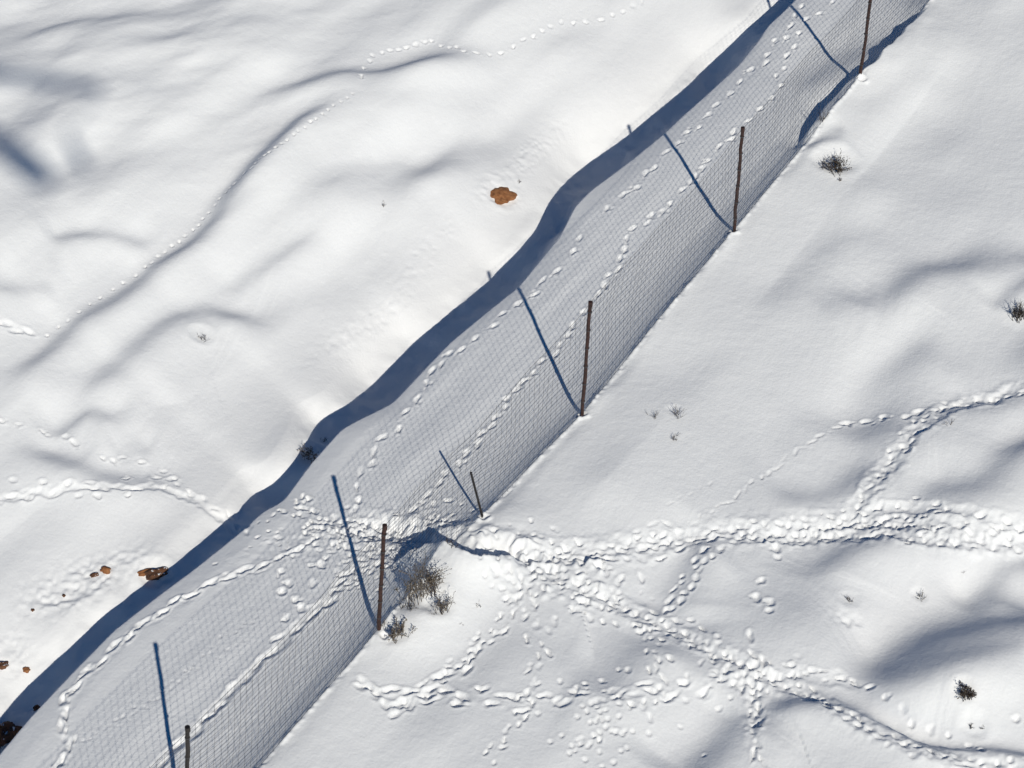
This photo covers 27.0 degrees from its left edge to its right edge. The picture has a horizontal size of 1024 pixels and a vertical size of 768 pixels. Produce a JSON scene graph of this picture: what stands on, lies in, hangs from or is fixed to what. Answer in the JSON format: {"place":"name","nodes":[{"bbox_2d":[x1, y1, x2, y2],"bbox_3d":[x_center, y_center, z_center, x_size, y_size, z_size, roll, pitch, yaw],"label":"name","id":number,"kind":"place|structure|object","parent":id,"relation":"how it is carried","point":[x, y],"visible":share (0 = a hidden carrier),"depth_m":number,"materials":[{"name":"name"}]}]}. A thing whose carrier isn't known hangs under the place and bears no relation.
{"place":"outdoors","nodes":[
{"label":"outdoors","id":0,"kind":"place"},
{"bbox_2d":[0,0,1023,767],"bbox_3d":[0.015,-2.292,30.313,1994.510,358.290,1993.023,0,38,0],"label":"snow ground","id":1,"kind":"structure","parent":0,"point":[820,356],"depth_m":30.69,"materials":[{"name":"white snow"}]},
{"bbox_2d":[0,661,8,669],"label":"stone","id":2,"kind":"object","parent":1,"relation":"on","point":[4,665],"visible":1,"depth_m":28.45,"materials":[{"name":"brown stone"}]},
{"bbox_2d":[0,721,21,746],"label":"stone","id":3,"kind":"object","parent":1,"relation":"on","point":[9,730],"visible":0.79,"depth_m":27.91,"materials":[{"name":"brown stone"}]},
{"bbox_2d":[22,667,29,672],"bbox_3d":[-6.490,3.826,28.525,0.103,0.098,0.084,-11,39,-13],"label":"stone","id":4,"kind":"object","parent":1,"relation":"on","point":[26,669],"visible":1,"depth_m":28.50,"materials":[{"name":"brown stone"}]},
{"bbox_2d":[33,705,39,710],"bbox_3d":[-6.310,4.298,28.306,0.106,0.103,0.076,-23,43,-26],"label":"stone","id":5,"kind":"object","parent":1,"relation":"on","point":[36,707],"visible":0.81,"depth_m":28.27,"materials":[{"name":"brown stone"}]},
{"bbox_2d":[90,572,98,577],"bbox_3d":[-5.730,2.621,29.281,0.136,0.077,0.071,-11,39,-14],"label":"stone","id":6,"kind":"object","parent":1,"relation":"on","point":[94,574],"visible":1,"depth_m":29.25,"materials":[{"name":"brown stone"}]},
{"bbox_2d":[100,566,110,573],"bbox_3d":[-5.586,2.561,29.313,0.147,0.121,0.110,4,38,5],"label":"stone","id":7,"kind":"object","parent":1,"relation":"on","point":[105,570],"visible":1,"depth_m":29.27,"materials":[{"name":"brown stone"}]},
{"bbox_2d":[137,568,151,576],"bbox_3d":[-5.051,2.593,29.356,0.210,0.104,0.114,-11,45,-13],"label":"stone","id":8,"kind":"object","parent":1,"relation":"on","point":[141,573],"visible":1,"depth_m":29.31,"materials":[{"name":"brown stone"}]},
{"bbox_2d":[144,566,167,579],"bbox_3d":[-4.885,2.612,29.343,0.344,0.181,0.195,-11,45,-13],"label":"stone","id":9,"kind":"object","parent":1,"relation":"on","point":[155,574],"visible":1,"depth_m":29.28,"materials":[{"name":"brown stone"}]},
{"bbox_2d":[297,445,318,463],"bbox_3d":[-2.923,1.008,30.750,0.374,0.268,0.272,30,47,33],"label":"dry shrub","id":10,"kind":"object","parent":1,"relation":"on","point":[310,451],"visible":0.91,"depth_m":30.73,"materials":[{"name":"plant"}]},
{"bbox_2d":[388,617,415,643],"bbox_3d":[-1.380,3.131,26.949,0.354,0.301,0.436,7,39,9],"label":"dry shrub","id":11,"kind":"object","parent":1,"relation":"on","point":[397,632],"visible":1,"depth_m":26.96,"materials":[{"name":"plant"}]},
{"bbox_2d":[399,597,418,609],"bbox_3d":[-1.326,2.784,27.296,0.303,0.226,0.319,0,38,0],"label":"dry shrub","id":12,"kind":"object","parent":1,"relation":"on","point":[408,604],"visible":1,"depth_m":27.27,"materials":[{"name":"plant"}]},
{"bbox_2d":[395,558,449,606],"bbox_3d":[-1.112,2.529,27.316,0.686,0.536,0.683,-30,47,-32],"label":"dry shrub","id":13,"kind":"object","parent":1,"relation":"on","point":[415,590],"visible":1,"depth_m":27.28,"materials":[{"name":"plant"}]},
{"bbox_2d":[414,551,451,596],"bbox_3d":[-1.046,2.483,27.267,0.504,0.532,0.364,16,41,20],"label":"dry shrub","id":14,"kind":"object","parent":1,"relation":"on","point":[430,579],"visible":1,"depth_m":27.28,"materials":[{"name":"plant"}]},
{"bbox_2d":[431,589,455,614],"bbox_3d":[-0.876,2.799,27.144,0.328,0.380,0.344,0,38,0],"label":"dry shrub","id":15,"kind":"object","parent":1,"relation":"on","point":[440,605],"visible":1,"depth_m":27.13,"materials":[{"name":"plant"}]},
{"bbox_2d":[490,187,516,204],"bbox_3d":[-0.165,-3.056,34.533,0.403,0.175,0.450,39,50,17],"label":"stone","id":16,"kind":"object","parent":1,"relation":"on","point":[501,195],"visible":1,"depth_m":34.46,"materials":[{"name":"brown stone"}]},
{"bbox_2d":[149,0,929,767],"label":"wire fence","id":17,"kind":"object","parent":1,"relation":"on","point":[553,374],"visible":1,"depth_m":28.64,"materials":[{"name":"galvanised steel wire"},{"name":"weathered brown wood"}]},
{"bbox_2d":[819,148,851,173],"bbox_3d":[5.002,-3.440,32.992,0.503,0.352,0.506,0,38,0],"label":"dry shrub","id":18,"kind":"object","parent":1,"relation":"on","point":[836,162],"visible":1,"depth_m":32.96,"materials":[{"name":"brown plant"}]},
{"bbox_2d":[957,681,976,700],"bbox_3d":[5.560,3.760,26.082,0.251,0.247,0.309,0,38,0],"label":"dry shrub","id":19,"kind":"object","parent":1,"relation":"on","point":[962,692],"visible":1,"depth_m":26.07,"materials":[{"name":"brown plant"}]},
{"bbox_2d":[1009,298,1023,322],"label":"dry shrub","id":20,"kind":"object","parent":1,"relation":"on","point":[1021,313],"visible":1,"depth_m":30.74,"materials":[{"name":"plant"}]}
]}

